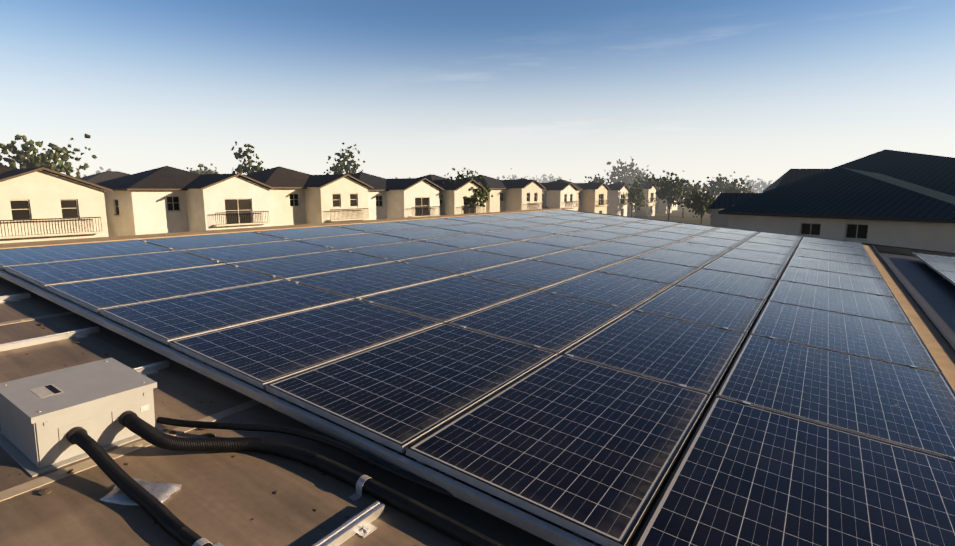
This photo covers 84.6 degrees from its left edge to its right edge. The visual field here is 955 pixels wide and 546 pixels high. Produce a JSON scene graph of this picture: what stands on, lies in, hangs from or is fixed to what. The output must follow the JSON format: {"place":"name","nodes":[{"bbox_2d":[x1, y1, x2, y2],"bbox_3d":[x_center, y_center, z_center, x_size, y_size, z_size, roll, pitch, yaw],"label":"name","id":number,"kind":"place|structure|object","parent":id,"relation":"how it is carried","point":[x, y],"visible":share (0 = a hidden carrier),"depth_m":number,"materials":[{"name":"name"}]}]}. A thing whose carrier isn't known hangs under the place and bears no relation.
{"place":"outdoors","nodes":[
{"label":"outdoors","id":0,"kind":"place"},
{"bbox_2d":[7,311,463,545],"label":"roof leaves","id":1,"kind":"object","parent":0,"point":[44,491],"visible":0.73,"depth_m":2.37,"materials":[{"name":"brown plant"}]},
{"bbox_2d":[0,242,799,545],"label":"roof deck","id":2,"kind":"structure","parent":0,"point":[224,498],"depth_m":2.27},
{"bbox_2d":[0,357,166,476],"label":"junction box","id":3,"kind":"object","parent":2,"relation":"on","point":[45,417],"visible":0.81,"depth_m":2.44,"materials":[{"name":"grey paint"}]},
{"bbox_2d":[0,309,278,501],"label":"roof seam tapes","id":4,"kind":"object","parent":2,"relation":"on","point":[48,478],"visible":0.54,"depth_m":2.45,"materials":[{"name":"grey metal"}]},
{"bbox_2d":[100,477,181,505],"bbox_3d":[-1.392,0.907,2.172,0.263,0.040,0.169,1,9,8],"label":"flashing patch","id":5,"kind":"object","parent":2,"relation":"on","point":[161,492],"visible":0.56,"depth_m":2.16,"materials":[{"name":"silver metal"}]},
{"bbox_2d":[192,474,372,545],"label":"conduit straps","id":6,"kind":"object","parent":2,"relation":"on","point":[362,479],"visible":0.81,"depth_m":2.25,"materials":[{"name":"metal"}]},
{"bbox_2d":[72,413,508,545],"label":"corrugated conduits","id":7,"kind":"object","parent":2,"relation":"on","point":[167,520],"visible":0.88,"depth_m":2.30,"materials":[{"name":"black plastic"}]},
{"bbox_2d":[0,213,954,545],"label":"racking rails","id":8,"kind":"object","parent":2,"relation":"on","point":[360,525],"visible":0.25,"depth_m":2.58,"materials":[{"name":"metal"}]},
{"bbox_2d":[0,210,801,545],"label":"solar array","id":9,"kind":"object","parent":8,"relation":"on","point":[588,440],"visible":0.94,"depth_m":4.18,"materials":[{"name":"blue glass"}]},
{"bbox_2d":[0,0,954,189],"label":"sky","id":10,"kind":"structure","parent":0,"point":[566,89],"materials":[{"name":"blue"}]},
{"bbox_2d":[636,208,710,224],"bbox_3d":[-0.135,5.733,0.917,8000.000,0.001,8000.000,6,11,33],"label":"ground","id":11,"kind":"structure","parent":0,"point":[675,215],"depth_m":114.64,"materials":[{"name":"brown soil"}]},
{"bbox_2d":[0,133,96,177],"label":"tree","id":12,"kind":"object","parent":11,"relation":"on","point":[29,160],"visible":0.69,"depth_m":74.59,"materials":[{"name":"green plant"}]},
{"bbox_2d":[0,165,112,243],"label":"house","id":13,"kind":"structure","parent":11,"relation":"on","point":[41,204],"depth_m":30.64,"materials":[{"name":"beige paint"}]},
{"bbox_2d":[83,167,110,176],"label":"tree","id":14,"kind":"object","parent":11,"relation":"on","point":[99,171],"visible":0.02,"depth_m":346.99,"materials":[{"name":"green plant"}]},
{"bbox_2d":[78,171,130,183],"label":"roof","id":15,"kind":"structure","parent":11,"relation":"on","point":[101,177],"depth_m":72.41,"materials":[{"name":"white paint"}]},
{"bbox_2d":[95,166,275,236],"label":"house","id":16,"kind":"structure","parent":11,"relation":"on","point":[166,199],"depth_m":39.02,"materials":[{"name":"white paint"}]},
{"bbox_2d":[186,163,218,173],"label":"tree","id":17,"kind":"object","parent":11,"relation":"on","point":[205,170],"visible":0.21,"depth_m":130.34,"materials":[{"name":"green plant"}]},
{"bbox_2d":[225,141,268,174],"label":"tree","id":18,"kind":"object","parent":11,"relation":"on","point":[241,168],"visible":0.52,"depth_m":87.73,"materials":[{"name":"green plant"}]},
{"bbox_2d":[245,166,373,225],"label":"house","id":19,"kind":"structure","parent":11,"relation":"on","point":[297,197],"depth_m":45.53,"materials":[{"name":"beige paint"}]},
{"bbox_2d":[324,142,365,174],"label":"tree","id":20,"kind":"object","parent":11,"relation":"on","point":[342,168],"visible":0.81,"depth_m":99.65,"materials":[{"name":"green plant"}]},
{"bbox_2d":[350,172,444,219],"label":"house","id":21,"kind":"structure","parent":11,"relation":"on","point":[390,198],"depth_m":51.70,"materials":[{"name":"white paint"}]},
{"bbox_2d":[418,174,486,214],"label":"house","id":22,"kind":"structure","parent":11,"relation":"on","point":[454,202],"depth_m":55.78,"materials":[{"name":"beige paint"}]},
{"bbox_2d":[440,168,492,209],"bbox_3d":[-1.463,-7.498,58.594,5.986,8.274,6.450,-5,10,-29],"label":"tree","id":23,"kind":"object","parent":11,"relation":"on","point":[482,193],"visible":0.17,"depth_m":57.26,"materials":[{"name":"green plant"}]},
{"bbox_2d":[463,167,479,177],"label":"tree","id":24,"kind":"object","parent":11,"relation":"on","point":[469,173],"visible":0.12,"depth_m":147.31,"materials":[{"name":"green plant"}]},
{"bbox_2d":[470,175,545,211],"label":"house","id":25,"kind":"structure","parent":11,"relation":"on","point":[517,195],"depth_m":67.56,"materials":[{"name":"beige paint"}]},
{"bbox_2d":[497,168,520,179],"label":"tree","id":26,"kind":"object","parent":11,"relation":"on","point":[513,177],"visible":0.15,"depth_m":436.63,"materials":[{"name":"green plant"}]},
{"bbox_2d":[521,178,579,210],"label":"house","id":27,"kind":"structure","parent":11,"relation":"on","point":[559,195],"depth_m":78.34,"materials":[{"name":"white paint"}]},
{"bbox_2d":[538,174,570,182],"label":"tree","id":28,"kind":"object","parent":11,"relation":"on","point":[545,180],"visible":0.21,"depth_m":474.02,"materials":[{"name":"green plant"}]},
{"bbox_2d":[548,179,608,213],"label":"house","id":29,"kind":"structure","parent":11,"relation":"on","point":[591,197],"depth_m":90.36,"materials":[{"name":"beige paint"}]},
{"bbox_2d":[584,173,611,183],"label":"tree","id":30,"kind":"object","parent":11,"relation":"on","point":[599,180],"visible":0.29,"depth_m":142.64,"materials":[{"name":"green plant"}]},
{"bbox_2d":[588,181,630,215],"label":"house","id":31,"kind":"structure","parent":11,"relation":"on","point":[617,198],"depth_m":100.90,"materials":[{"name":"white paint"}]},
{"bbox_2d":[602,157,640,183],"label":"tree","id":32,"kind":"object","parent":11,"relation":"on","point":[616,172],"visible":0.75,"depth_m":215.39,"materials":[{"name":"green plant"}]},
{"bbox_2d":[620,181,648,216],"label":"tree","id":33,"kind":"object","parent":11,"relation":"on","point":[634,192],"visible":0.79,"depth_m":105.18,"materials":[{"name":"green plant"}]},
{"bbox_2d":[612,181,657,216],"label":"house","id":34,"kind":"structure","parent":11,"relation":"on","point":[649,194],"depth_m":118.83,"materials":[{"name":"beige paint"}]},
{"bbox_2d":[623,165,652,183],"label":"tree","id":35,"kind":"object","parent":11,"relation":"on","point":[643,174],"visible":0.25,"depth_m":234.02,"materials":[{"name":"green plant"}]},
{"bbox_2d":[633,170,671,194],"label":"tree","id":36,"kind":"object","parent":11,"relation":"on","point":[647,181],"visible":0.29,"depth_m":124.41,"materials":[{"name":"green plant"}]},
{"bbox_2d":[641,183,671,212],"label":"house","id":37,"kind":"structure","parent":11,"relation":"on","point":[661,206],"depth_m":135.54,"materials":[{"name":"beige paint"}]},
{"bbox_2d":[648,171,691,220],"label":"tree","id":38,"kind":"object","parent":11,"relation":"on","point":[669,188],"visible":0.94,"depth_m":97.45,"materials":[{"name":"green plant"}]},
{"bbox_2d":[672,196,677,210],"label":"house","id":39,"kind":"structure","parent":11,"relation":"on","point":[674,207],"depth_m":156.32,"materials":[{"name":"white paint"}]},
{"bbox_2d":[671,180,702,217],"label":"tree","id":40,"kind":"object","parent":11,"relation":"on","point":[691,187],"visible":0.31,"depth_m":109.91,"materials":[{"name":"green plant"}]},
{"bbox_2d":[677,185,715,224],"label":"tree","id":41,"kind":"object","parent":11,"relation":"on","point":[700,204],"visible":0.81,"depth_m":77.52,"materials":[{"name":"green plant"}]},
{"bbox_2d":[700,171,742,196],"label":"tree","id":42,"kind":"object","parent":11,"relation":"on","point":[719,182],"visible":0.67,"depth_m":133.88,"materials":[{"name":"green plant"}]},
{"bbox_2d":[718,179,756,193],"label":"tree","id":43,"kind":"object","parent":11,"relation":"on","point":[734,189],"visible":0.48,"depth_m":114.15,"materials":[{"name":"green plant"}]},
{"bbox_2d":[741,187,758,192],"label":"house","id":44,"kind":"structure","parent":11,"relation":"on","point":[754,190],"depth_m":340.48,"materials":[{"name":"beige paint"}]},
{"bbox_2d":[741,175,772,192],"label":"tree","id":45,"kind":"object","parent":11,"relation":"on","point":[764,185],"visible":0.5,"depth_m":368.46,"materials":[{"name":"green plant"}]},
{"bbox_2d":[710,205,954,251],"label":"teal roof building walls","id":46,"kind":"structure","parent":0,"point":[930,234],"depth_m":33.80,"materials":[{"name":"paint"}]},
{"bbox_2d":[708,149,954,218],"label":"building roof","id":47,"kind":"structure","parent":46,"relation":"on","point":[888,183],"depth_m":39.31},
{"bbox_2d":[878,251,954,344],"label":"second deck roof","id":48,"kind":"structure","parent":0,"point":[932,291],"depth_m":8.68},
{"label":"building walls","id":49,"kind":"object","parent":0,"visible":0},
{"bbox_2d":[0,208,954,391],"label":"roof edge trims","id":50,"kind":"object","parent":49,"relation":"on","point":[939,344],"visible":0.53,"depth_m":7.37,"materials":[{"name":"beige metal"}]},
{"bbox_3d":[9.086,0.982,5.240,5.840,0.132,13.520,11,14,32],"label":"second racking","id":51,"kind":"object","parent":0,"visible":0},
{"bbox_2d":[633,237,954,545],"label":"solar panels","id":52,"kind":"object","parent":51,"relation":"on","point":[839,430],"depth_m":2.79,"materials":[{"name":"blue glass"}]},
{"bbox_2d":[912,252,954,285],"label":"solar panel","id":53,"kind":"object","parent":51,"relation":"on","point":[943,266],"visible":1,"depth_m":10.55,"materials":[{"name":"blue glass"}]}
]}

